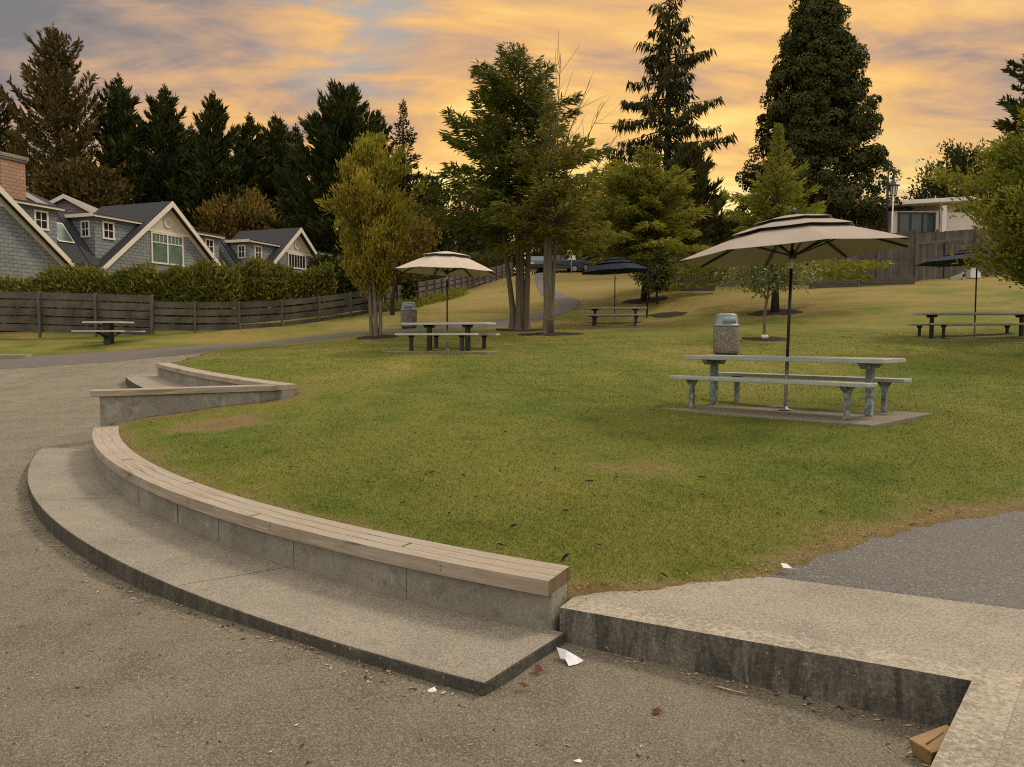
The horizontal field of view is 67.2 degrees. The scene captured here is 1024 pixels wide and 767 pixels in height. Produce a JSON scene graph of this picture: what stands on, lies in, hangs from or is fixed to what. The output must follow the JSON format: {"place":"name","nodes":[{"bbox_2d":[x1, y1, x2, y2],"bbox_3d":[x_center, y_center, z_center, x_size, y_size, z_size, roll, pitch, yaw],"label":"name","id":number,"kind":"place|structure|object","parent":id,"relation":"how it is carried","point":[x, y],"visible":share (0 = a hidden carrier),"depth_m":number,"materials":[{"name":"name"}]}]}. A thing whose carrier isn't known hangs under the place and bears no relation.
{"place":"outdoors","nodes":[
{"label":"outdoors","id":0,"kind":"place"},
{"bbox_2d":[0,350,201,368],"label":"asphalt apron","id":1,"kind":"object","parent":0,"point":[14,363],"visible":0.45,"depth_m":21.24,"materials":[{"name":"asphalt"}]},
{"bbox_2d":[0,354,32,358],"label":"kerb stone","id":2,"kind":"object","parent":1,"relation":"on","point":[6,356],"visible":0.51,"depth_m":23.05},
{"bbox_2d":[26,273,580,365],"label":"path","id":3,"kind":"structure","parent":0,"point":[567,304],"depth_m":25.50,"materials":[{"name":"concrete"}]},
{"bbox_2d":[0,351,937,766],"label":"gravel","id":4,"kind":"structure","parent":0,"point":[700,719],"depth_m":3.58,"materials":[{"name":"gravel"}]},
{"bbox_2d":[126,374,191,388],"bbox_3d":[-6.245,0.360,14.286,1.085,0.760,7.937,-3,4,-37],"label":"concrete step","id":5,"kind":"object","parent":4,"relation":"on","point":[145,381],"visible":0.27,"depth_m":15.53,"materials":[{"name":"concrete"}]},
{"bbox_2d":[0,452,473,706],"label":"leaf litter","id":6,"kind":"object","parent":4,"relation":"on","point":[388,671],"visible":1,"depth_m":4.55,"materials":[{"name":"plant"}]},
{"bbox_2d":[27,447,563,695],"bbox_3d":[-3.257,1.419,6.848,1.356,0.772,9.008,-3,5,-44],"label":"concrete step","id":7,"kind":"object","parent":4,"relation":"on","point":[82,506],"visible":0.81,"depth_m":4.74,"materials":[{"name":"concrete"}]},
{"bbox_2d":[0,564,744,765],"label":"leaf litter","id":8,"kind":"object","parent":4,"relation":"on","point":[290,709],"visible":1,"depth_m":3.37,"materials":[{"name":"plant"}]},
{"bbox_2d":[557,647,583,665],"bbox_3d":[0.296,1.400,3.971,0.088,0.055,0.130,-2,4,-30],"label":"paper napkin","id":9,"kind":"object","parent":4,"relation":"on","point":[571,659],"visible":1,"depth_m":3.96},
{"bbox_2d":[563,646,928,766],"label":"leaf litter","id":10,"kind":"object","parent":4,"relation":"on","point":[779,695],"visible":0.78,"depth_m":3.56,"materials":[{"name":"plant"}]},
{"bbox_2d":[909,725,949,764],"bbox_3d":[1.747,1.481,3.151,0.222,0.074,0.114,-5,9,-24],"label":"timber offcut","id":11,"kind":"object","parent":4,"relation":"on","point":[925,746],"visible":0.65,"depth_m":3.13,"materials":[{"name":"wood"}]},
{"bbox_2d":[0,272,1023,631],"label":"ground","id":12,"kind":"structure","parent":0,"point":[860,312],"depth_m":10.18,"materials":[{"name":"plant"}]},
{"bbox_2d":[0,88,31,186],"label":"conifer","id":13,"kind":"object","parent":12,"relation":"on","point":[5,119],"visible":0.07,"depth_m":76.38,"materials":[{"name":"green plant"}]},
{"bbox_2d":[0,273,59,331],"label":"hedge","id":14,"kind":"object","parent":12,"relation":"on","point":[16,284],"visible":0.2,"depth_m":30.84,"materials":[{"name":"green plant"}]},
{"bbox_2d":[0,151,88,316],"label":"town house","id":15,"kind":"structure","parent":12,"relation":"on","point":[33,235],"depth_m":38.75,"materials":[{"name":"grey"}]},
{"bbox_2d":[26,191,71,213],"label":"roof","id":16,"kind":"structure","parent":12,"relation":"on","point":[33,197],"depth_m":47.55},
{"bbox_2d":[0,22,129,196],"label":"conifer","id":17,"kind":"object","parent":12,"relation":"on","point":[51,100],"visible":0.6,"depth_m":67.22,"materials":[{"name":"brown plant"}]},
{"bbox_2d":[49,194,97,213],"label":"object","id":18,"kind":"structure","parent":12,"relation":"on","point":[72,205],"depth_m":51.37,"materials":[{"name":"grey"}]},
{"bbox_2d":[0,291,153,337],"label":"board fence","id":19,"kind":"object","parent":12,"relation":"on","point":[39,311],"visible":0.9,"depth_m":27.98,"materials":[{"name":"wood"}]},
{"bbox_2d":[26,152,133,208],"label":"tree","id":20,"kind":"object","parent":12,"relation":"on","point":[95,187],"visible":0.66,"depth_m":63.76,"materials":[{"name":"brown plant"}]},
{"bbox_2d":[30,258,158,331],"bbox_3d":[-16.649,-2.956,31.157,5.053,4.239,2.708,0,3,7],"label":"hedge","id":21,"kind":"object","parent":12,"relation":"on","point":[75,278],"visible":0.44,"depth_m":30.45,"materials":[{"name":"green plant"}]},
{"bbox_2d":[71,321,144,343],"bbox_3d":[-13.559,-1.699,25.944,1.680,0.760,1.500,0,3,4],"label":"picnic table","id":22,"kind":"object","parent":12,"relation":"on","point":[108,335],"visible":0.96,"depth_m":25.81,"materials":[{"name":"concrete"}]},
{"bbox_2d":[79,72,190,221],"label":"conifer","id":23,"kind":"object","parent":12,"relation":"on","point":[118,136],"visible":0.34,"depth_m":71.61,"materials":[{"name":"green plant"}]},
{"bbox_2d":[56,201,231,274],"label":"town house","id":24,"kind":"structure","parent":12,"relation":"on","point":[162,235],"depth_m":45.25,"materials":[{"name":"grey"}]},
{"bbox_2d":[150,231,184,265],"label":"window","id":25,"kind":"structure","parent":24,"relation":"in","point":[166,249],"depth_m":46.48,"materials":[{"name":"glass"}]},
{"bbox_2d":[122,84,209,229],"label":"conifer","id":26,"kind":"object","parent":12,"relation":"on","point":[164,127],"visible":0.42,"depth_m":73.37,"materials":[{"name":"green plant"}]},
{"bbox_2d":[90,384,277,426],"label":"seat wall","id":27,"kind":"structure","parent":12,"relation":"on","point":[119,405],"depth_m":10.78,"materials":[{"name":"concrete"}]},
{"bbox_2d":[123,256,248,327],"bbox_3d":[-12.678,-2.916,30.487,4.847,4.237,2.776,0,3,0],"label":"hedge","id":28,"kind":"object","parent":12,"relation":"on","point":[204,281],"visible":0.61,"depth_m":29.78,"materials":[{"name":"green plant"}]},
{"bbox_2d":[182,122,198,172],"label":"conifer","id":29,"kind":"object","parent":12,"relation":"on","point":[190,131],"visible":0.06,"depth_m":84.09,"materials":[{"name":"green plant"}]},
{"bbox_2d":[164,89,264,230],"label":"conifer","id":30,"kind":"object","parent":12,"relation":"on","point":[214,163],"visible":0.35,"depth_m":73.66,"materials":[{"name":"green plant"}]},
{"bbox_2d":[155,363,296,398],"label":"seat wall","id":31,"kind":"structure","parent":12,"relation":"on","point":[188,376],"depth_m":13.57,"materials":[{"name":"concrete"}]},
{"bbox_2d":[187,184,280,239],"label":"tree","id":32,"kind":"object","parent":12,"relation":"on","point":[244,212],"visible":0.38,"depth_m":71.28,"materials":[{"name":"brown plant"}]},
{"bbox_2d":[232,111,283,219],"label":"conifer","id":33,"kind":"object","parent":12,"relation":"on","point":[253,162],"visible":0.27,"depth_m":77.87,"materials":[{"name":"green plant"}]},
{"bbox_2d":[244,111,289,208],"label":"conifer","id":34,"kind":"object","parent":12,"relation":"on","point":[276,136],"visible":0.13,"depth_m":81.72,"materials":[{"name":"green plant"}]},
{"bbox_2d":[219,228,331,272],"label":"town house","id":35,"kind":"structure","parent":12,"relation":"on","point":[294,248],"depth_m":56.57,"materials":[{"name":"grey"}]},
{"bbox_2d":[288,253,305,269],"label":"window","id":36,"kind":"structure","parent":35,"relation":"in","point":[298,261],"depth_m":57.71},
{"bbox_2d":[230,253,338,322],"bbox_3d":[-9.527,-3.326,32.097,4.474,4.067,2.784,-2,4,-30],"label":"hedge","id":37,"kind":"object","parent":12,"relation":"on","point":[268,282],"visible":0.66,"depth_m":31.34,"materials":[{"name":"green plant"}]},
{"bbox_2d":[271,122,311,227],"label":"conifer","id":38,"kind":"object","parent":12,"relation":"on","point":[290,165],"visible":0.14,"depth_m":78.16,"materials":[{"name":"green plant"}]},
{"bbox_2d":[92,426,569,630],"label":"seat wall","id":39,"kind":"structure","parent":12,"relation":"on","point":[527,592],"depth_m":4.96,"materials":[{"name":"concrete"}]},
{"bbox_2d":[149,262,512,333],"bbox_3d":[-4.253,-5.469,43.390,4.923,6.129,35.749,1,4,22],"label":"board fence","id":40,"kind":"object","parent":12,"relation":"on","point":[319,306],"visible":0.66,"depth_m":29.06,"materials":[{"name":"wood"}]},
{"bbox_2d":[258,77,429,259],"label":"conifer","id":41,"kind":"object","parent":12,"relation":"on","point":[337,127],"visible":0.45,"depth_m":64.12,"materials":[{"name":"green plant"}]},
{"bbox_2d":[305,251,422,309],"bbox_3d":[-6.905,-4.231,35.609,2.818,4.660,5.934,2,4,33],"label":"hedge","id":42,"kind":"object","parent":12,"relation":"on","point":[345,284],"visible":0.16,"depth_m":33.83,"materials":[{"name":"green plant"}]},
{"bbox_2d":[314,128,431,335],"bbox_3d":[-4.571,-4.772,24.907,3.196,6.832,3.262,2,4,35],"label":"tree","id":43,"kind":"object","parent":12,"relation":"on","point":[375,235],"visible":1,"depth_m":24.35,"materials":[{"name":"green plant"}]},
{"bbox_2d":[356,334,397,339],"bbox_3d":[-4.362,-1.494,24.958,1.390,0.196,1.322,0,3,0],"label":"mulch ring","id":44,"kind":"object","parent":12,"relation":"on","point":[377,337],"visible":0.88,"depth_m":24.66,"materials":[{"name":"brown soil"}]},
{"bbox_2d":[340,110,430,252],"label":"conifer","id":45,"kind":"object","parent":12,"relation":"on","point":[387,130],"visible":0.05,"depth_m":68.61,"materials":[{"name":"green plant"}]},
{"bbox_2d":[377,295,425,311],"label":"border plants","id":46,"kind":"object","parent":12,"relation":"on","point":[398,307],"visible":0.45,"depth_m":33.93,"materials":[{"name":"green plant"}]},
{"bbox_2d":[400,302,416,328],"bbox_3d":[-3.806,-2.507,28.402,0.610,0.990,0.610,0,3,0],"label":"trash can","id":47,"kind":"object","parent":12,"relation":"on","point":[408,312],"visible":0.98,"depth_m":28.16,"materials":[{"name":"stone"}]},
{"bbox_2d":[381,99,442,256],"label":"conifer","id":48,"kind":"object","parent":12,"relation":"on","point":[408,178],"visible":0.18,"depth_m":56.85,"materials":[{"name":"green plant"}]},
{"bbox_2d":[389,209,447,314],"bbox_3d":[-4.508,-5.141,32.766,3.145,4.798,3.506,2,4,26],"label":"tree","id":49,"kind":"object","parent":12,"relation":"on","point":[412,251],"visible":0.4,"depth_m":32.27,"materials":[{"name":"green plant"}]},
{"bbox_2d":[381,351,498,353],"bbox_3d":[-1.660,-0.741,20.392,3.000,0.250,1.900,1,4,21],"label":"concrete pad","id":50,"kind":"object","parent":12,"relation":"on","point":[461,352],"visible":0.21,"depth_m":19.37,"materials":[{"name":"concrete"}]},
{"bbox_2d":[395,251,495,350],"bbox_3d":[-1.710,-2.173,20.307,2.597,2.605,2.597,0,3,0],"label":"parasol","id":51,"kind":"object","parent":50,"relation":"on","point":[445,263],"visible":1,"depth_m":19.84,"materials":[{"name":"beige fabric"}]},
{"bbox_2d":[395,322,499,350],"bbox_3d":[-1.680,-1.240,20.362,2.420,0.735,1.710,1,4,21],"label":"picnic table","id":52,"kind":"object","parent":50,"relation":"on","point":[467,326],"visible":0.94,"depth_m":20.06,"materials":[{"name":"concrete"}]},
{"bbox_2d":[411,167,470,252],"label":"tree","id":53,"kind":"object","parent":12,"relation":"on","point":[446,243],"visible":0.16,"depth_m":70.42,"materials":[{"name":"green plant"}]},
{"bbox_2d":[419,285,470,304],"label":"border plants","id":54,"kind":"object","parent":12,"relation":"on","point":[441,296],"visible":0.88,"depth_m":40.68,"materials":[{"name":"green plant"}]},
{"bbox_2d":[415,249,511,293],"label":"hedge","id":55,"kind":"object","parent":12,"relation":"on","point":[488,261],"visible":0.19,"depth_m":57.43,"materials":[{"name":"green plant"}]},
{"bbox_2d":[444,179,511,250],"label":"tree","id":56,"kind":"object","parent":12,"relation":"on","point":[469,236],"visible":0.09,"depth_m":75.90,"materials":[{"name":"green plant"}]},
{"bbox_2d":[391,41,628,329],"bbox_3d":[-0.104,-6.888,27.656,7.539,10.272,7.110,-3,4,-38],"label":"tree","id":57,"kind":"object","parent":12,"relation":"on","point":[499,138],"visible":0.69,"depth_m":26.35,"materials":[{"name":"green plant"}]},
{"bbox_2d":[432,236,605,275],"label":"hedge","id":58,"kind":"object","parent":12,"relation":"on","point":[469,246],"visible":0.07,"depth_m":72.66,"materials":[{"name":"green plant"}]},
{"bbox_2d":[495,328,542,330],"bbox_3d":[0.335,-1.899,27.509,1.950,0.159,1.311,0,3,0],"label":"mulch ring","id":59,"kind":"object","parent":12,"relation":"on","point":[500,329],"visible":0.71,"depth_m":27.25,"materials":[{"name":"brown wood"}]},
{"bbox_2d":[518,332,583,335],"bbox_3d":[1.259,-1.588,24.930,2.252,0.165,1.251,0,3,0],"label":"mulch ring","id":60,"kind":"object","parent":12,"relation":"on","point":[547,334],"visible":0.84,"depth_m":24.65,"materials":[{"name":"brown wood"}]},
{"bbox_2d":[488,29,634,332],"bbox_3d":[1.493,-6.312,24.479,4.640,9.783,5.555,0,3,0],"label":"tree","id":61,"kind":"object","parent":12,"relation":"on","point":[568,206],"visible":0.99,"depth_m":24.28,"materials":[{"name":"green plant"}]},
{"bbox_2d":[578,255,604,271],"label":"parked car","id":62,"kind":"object","parent":12,"relation":"on","point":[586,259],"visible":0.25,"depth_m":64.58,"materials":[{"name":"grey paint"}]},
{"bbox_2d":[572,326,649,327],"bbox_3d":[4.033,-2.081,29.929,3.200,0.250,2.100,1,3,10],"label":"concrete pad","id":63,"kind":"object","parent":12,"relation":"on","point":[613,326],"visible":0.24,"depth_m":28.89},
{"bbox_2d":[581,257,648,325],"bbox_3d":[3.983,-3.543,29.843,2.553,2.665,2.553,0,3,7],"label":"parasol","id":64,"kind":"object","parent":63,"relation":"on","point":[616,265],"visible":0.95,"depth_m":29.47,"materials":[{"name":"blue fabric"}]},
{"bbox_2d":[583,307,646,325],"bbox_3d":[4.003,-2.580,29.900,2.420,0.735,1.710,1,3,10],"label":"picnic table","id":65,"kind":"object","parent":63,"relation":"on","point":[595,316],"visible":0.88,"depth_m":29.45,"materials":[{"name":"concrete"}]},
{"bbox_2d":[524,143,713,300],"bbox_3d":[5.623,-7.143,35.657,8.406,6.647,8.409,3,4,41],"label":"tree","id":66,"kind":"object","parent":12,"relation":"on","point":[647,224],"visible":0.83,"depth_m":34.15,"materials":[{"name":"green plant"}]},
{"bbox_2d":[591,159,647,256],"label":"tree","id":67,"kind":"object","parent":12,"relation":"on","point":[611,219],"depth_m":60.94,"materials":[{"name":"green plant"}]},
{"bbox_2d":[621,296,667,303],"bbox_3d":[6.183,-3.856,35.793,2.329,0.462,1.489,0,3,0],"label":"mulch ring","id":68,"kind":"object","parent":12,"relation":"on","point":[638,301],"visible":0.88,"depth_m":35.71,"materials":[{"name":"brown soil"}]},
{"bbox_2d":[645,271,647,316],"bbox_3d":[5.497,-3.614,31.342,0.120,2.049,0.114,0,3,0],"label":"post","id":69,"kind":"object","parent":12,"relation":"on","point":[647,294],"visible":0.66,"depth_m":31.32,"materials":[{"name":"metal"}]},
{"bbox_2d":[628,245,686,303],"bbox_3d":[6.517,-4.967,34.289,2.714,2.861,2.618,0,3,0],"label":"shrub","id":70,"kind":"object","parent":12,"relation":"on","point":[659,275],"visible":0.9,"depth_m":33.91,"materials":[{"name":"green plant"}]},
{"bbox_2d":[648,311,686,317],"bbox_3d":[6.408,-2.814,31.537,1.698,0.306,1.327,0,3,0],"label":"mulch ring","id":71,"kind":"object","parent":12,"relation":"on","point":[666,314],"visible":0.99,"depth_m":31.43,"materials":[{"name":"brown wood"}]},
{"bbox_2d":[605,0,737,271],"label":"conifer","id":72,"kind":"object","parent":12,"relation":"on","point":[674,86],"visible":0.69,"depth_m":56.21,"materials":[{"name":"green plant"}]},
{"bbox_2d":[660,282,714,290],"bbox_3d":[8.044,-4.515,35.897,2.766,0.412,0.160,0,3,4],"label":"timber edging","id":73,"kind":"object","parent":12,"relation":"on","point":[710,287],"visible":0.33,"depth_m":35.78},
{"bbox_2d":[661,139,736,260],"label":"conifer","id":74,"kind":"object","parent":12,"relation":"on","point":[703,188],"visible":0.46,"depth_m":52.26,"materials":[{"name":"green plant"}]},
{"bbox_2d":[713,313,739,354],"bbox_3d":[4.998,-1.141,17.964,0.610,0.990,0.610,0,3,0],"label":"trash can","id":75,"kind":"object","parent":12,"relation":"on","point":[726,333],"visible":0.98,"depth_m":17.72,"materials":[{"name":"stone"}]},
{"bbox_2d":[705,209,754,244],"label":"tree","id":76,"kind":"object","parent":12,"relation":"on","point":[725,232],"visible":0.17,"depth_m":53.90,"materials":[{"name":"green plant"}]},
{"bbox_2d":[742,337,786,340],"bbox_3d":[7.231,-1.253,21.954,1.296,0.168,1.150,0,3,0],"label":"mulch ring","id":77,"kind":"object","parent":12,"relation":"on","point":[765,339],"visible":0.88,"depth_m":21.78,"materials":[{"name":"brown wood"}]},
{"bbox_2d":[714,259,834,337],"bbox_3d":[7.455,-2.628,21.885,3.442,3.028,2.679,1,3,13],"label":"sapling","id":78,"kind":"object","parent":12,"relation":"on","point":[769,272],"visible":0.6,"depth_m":21.77,"materials":[{"name":"green plant"}]},
{"bbox_2d":[747,309,802,315],"bbox_3d":[10.140,-2.752,29.919,2.166,0.337,1.516,0,3,0],"label":"mulch ring","id":79,"kind":"object","parent":12,"relation":"on","point":[781,312],"visible":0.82,"depth_m":29.66,"materials":[{"name":"brown soil"}]},
{"bbox_2d":[668,122,894,311],"bbox_3d":[10.088,-6.351,29.502,7.764,7.251,7.245,-2,4,-27],"label":"tree","id":80,"kind":"object","parent":12,"relation":"on","point":[761,208],"visible":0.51,"depth_m":29.41,"materials":[{"name":"green plant"}]},
{"bbox_2d":[672,227,918,286],"bbox_3d":[13.619,-5.988,37.382,11.425,2.907,0.242,0,3,8],"label":"privacy fence","id":81,"kind":"object","parent":12,"relation":"on","point":[903,259],"visible":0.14,"depth_m":36.84,"materials":[{"name":"brown wood"}]},
{"bbox_2d":[663,405,930,426],"bbox_3d":[3.830,0.497,10.668,2.000,0.250,3.000,-3,5,-44],"label":"concrete pad","id":82,"kind":"object","parent":12,"relation":"on","point":[876,419],"visible":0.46,"depth_m":10.09,"materials":[{"name":"concrete"}]},
{"bbox_2d":[669,355,911,419],"bbox_3d":[3.792,-0.004,10.678,1.630,0.735,2.870,-3,5,-44],"label":"picnic table","id":83,"kind":"object","parent":82,"relation":"on","point":[870,379],"visible":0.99,"depth_m":10.32,"materials":[{"name":"concrete"}]},
{"bbox_2d":[680,208,908,409],"bbox_3d":[3.830,-1.014,10.559,2.811,2.762,2.811,2,4,27],"label":"parasol","id":84,"kind":"object","parent":82,"relation":"on","point":[792,237],"visible":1,"depth_m":10.47,"materials":[{"name":"beige fabric"}]},
{"bbox_2d":[724,0,912,230],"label":"conifer","id":85,"kind":"object","parent":12,"relation":"on","point":[814,111],"visible":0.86,"depth_m":54.41,"materials":[{"name":"green plant"}]},
{"bbox_2d":[809,281,858,288],"bbox_3d":[14.992,-4.584,35.893,2.208,0.392,0.160,0,3,5],"label":"timber edging","id":86,"kind":"object","parent":12,"relation":"on","point":[826,284],"visible":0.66,"depth_m":35.82,"materials":[{"name":"wood"}]},
{"bbox_2d":[860,278,914,285],"bbox_3d":[17.475,-4.663,35.888,2.434,0.512,0.160,0,3,5],"label":"timber edging","id":87,"kind":"object","parent":12,"relation":"on","point":[885,281],"visible":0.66,"depth_m":35.80,"materials":[{"name":"wood"}]},
{"bbox_2d":[885,168,899,265],"bbox_3d":[19.474,-8.246,39.584,0.774,5.602,0.600,0,3,0],"label":"street lamp","id":88,"kind":"object","parent":12,"relation":"on","point":[894,184],"visible":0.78,"depth_m":39.43,"materials":[{"name":"black metal"}]},
{"bbox_2d":[855,196,988,258],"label":"modern house","id":89,"kind":"structure","parent":12,"relation":"on","point":[925,215],"depth_m":54.71,"materials":[{"name":"white paint"}]},
{"bbox_2d":[897,212,935,233],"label":"glass door","id":90,"kind":"structure","parent":89,"relation":"in","point":[907,221],"depth_m":54.68,"materials":[{"name":"grey glass"}]},
{"bbox_2d":[900,131,1007,211],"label":"tree","id":91,"kind":"object","parent":12,"relation":"on","point":[957,156],"visible":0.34,"depth_m":64.44,"materials":[{"name":"green plant"}]},
{"bbox_2d":[908,226,1001,268],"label":"privacy fence","id":92,"kind":"object","parent":12,"relation":"on","point":[936,235],"visible":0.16,"depth_m":43.57,"materials":[{"name":"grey wood"}]},
{"bbox_2d":[949,272,964,279],"bbox_3d":[21.524,-5.144,37.282,0.775,0.506,0.120,0,3,0],"label":"loose board","id":93,"kind":"object","parent":12,"relation":"on","point":[959,276],"visible":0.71,"depth_m":37.22,"materials":[{"name":"wood"}]},
{"bbox_2d":[906,104,1023,288],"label":"tree","id":94,"kind":"object","parent":12,"relation":"on","point":[1004,217],"visible":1,"depth_m":18.38,"materials":[{"name":"green plant"}]},
{"bbox_2d":[918,239,1016,280],"bbox_3d":[24.358,-6.126,39.810,11.768,2.462,0.388,-2,4,-30],"label":"privacy fence","id":95,"kind":"object","parent":12,"relation":"on","point":[929,251],"visible":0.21,"depth_m":38.01,"materials":[{"name":"brown wood"}]},
{"bbox_2d":[919,237,969,243],"bbox_3d":[21.170,-6.999,37.754,4.563,0.670,0.070,-2,4,-32],"label":"handrail","id":96,"kind":"object","parent":95,"relation":"attached to","point":[936,241],"visible":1,"depth_m":37.71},
{"bbox_2d":[917,339,1023,341],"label":"concrete pad","id":97,"kind":"object","parent":12,"relation":"on","point":[974,340],"visible":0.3,"depth_m":21.50,"materials":[{"name":"concrete"}]},
{"bbox_2d":[907,312,1023,338],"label":"picnic table","id":98,"kind":"object","parent":97,"relation":"on","point":[933,315],"visible":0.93,"depth_m":22.11,"materials":[{"name":"concrete"}]},
{"bbox_2d":[915,248,1016,338],"bbox_3d":[13.475,-2.655,22.383,2.995,2.721,2.995,1,3,14],"label":"parasol","id":99,"kind":"object","parent":97,"relation":"on","point":[948,260],"visible":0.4,"depth_m":22.42,"materials":[{"name":"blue fabric"}]},
{"bbox_2d":[985,54,1023,221],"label":"conifer","id":100,"kind":"object","parent":12,"relation":"on","point":[1007,125],"visible":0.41,"depth_m":43.32,"materials":[{"name":"green plant"}]},
{"bbox_2d":[0,0,1023,273],"label":"sky","id":101,"kind":"structure","parent":0,"point":[934,66],"materials":[{"name":"orange"}]},
{"bbox_2d":[560,576,1023,766],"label":"pavement","id":102,"kind":"structure","parent":0,"point":[957,667],"depth_m":3.79,"materials":[{"name":"concrete"}]},
{"bbox_2d":[767,510,1023,609],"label":"asphalt","id":103,"kind":"structure","parent":0,"point":[976,560],"depth_m":5.04,"materials":[{"name":"asphalt"}]},
{"bbox_2d":[576,509,1013,600],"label":"leaf litter","id":104,"kind":"object","parent":103,"relation":"on","point":[747,563],"visible":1,"depth_m":4.79,"materials":[{"name":"plant"}]},
{"bbox_2d":[965,268,981,277],"bbox_3d":[22.899,-5.471,38.245,0.560,0.485,0.460,0,3,0],"label":"white box","id":105,"kind":"object","parent":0,"point":[970,273],"visible":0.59,"depth_m":38.05,"materials":[{"name":"paint"}]},
{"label":"road","id":106,"kind":"structure","parent":0,"visible":0},
{"bbox_2d":[530,256,543,271],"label":"parked car","id":107,"kind":"object","parent":106,"relation":"on","point":[536,263],"visible":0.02,"depth_m":61.57,"materials":[{"name":"grey paint"}]},
{"bbox_2d":[536,255,584,272],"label":"parked car","id":108,"kind":"object","parent":106,"relation":"on","point":[565,264],"visible":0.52,"depth_m":63.28,"materials":[{"name":"paint"}]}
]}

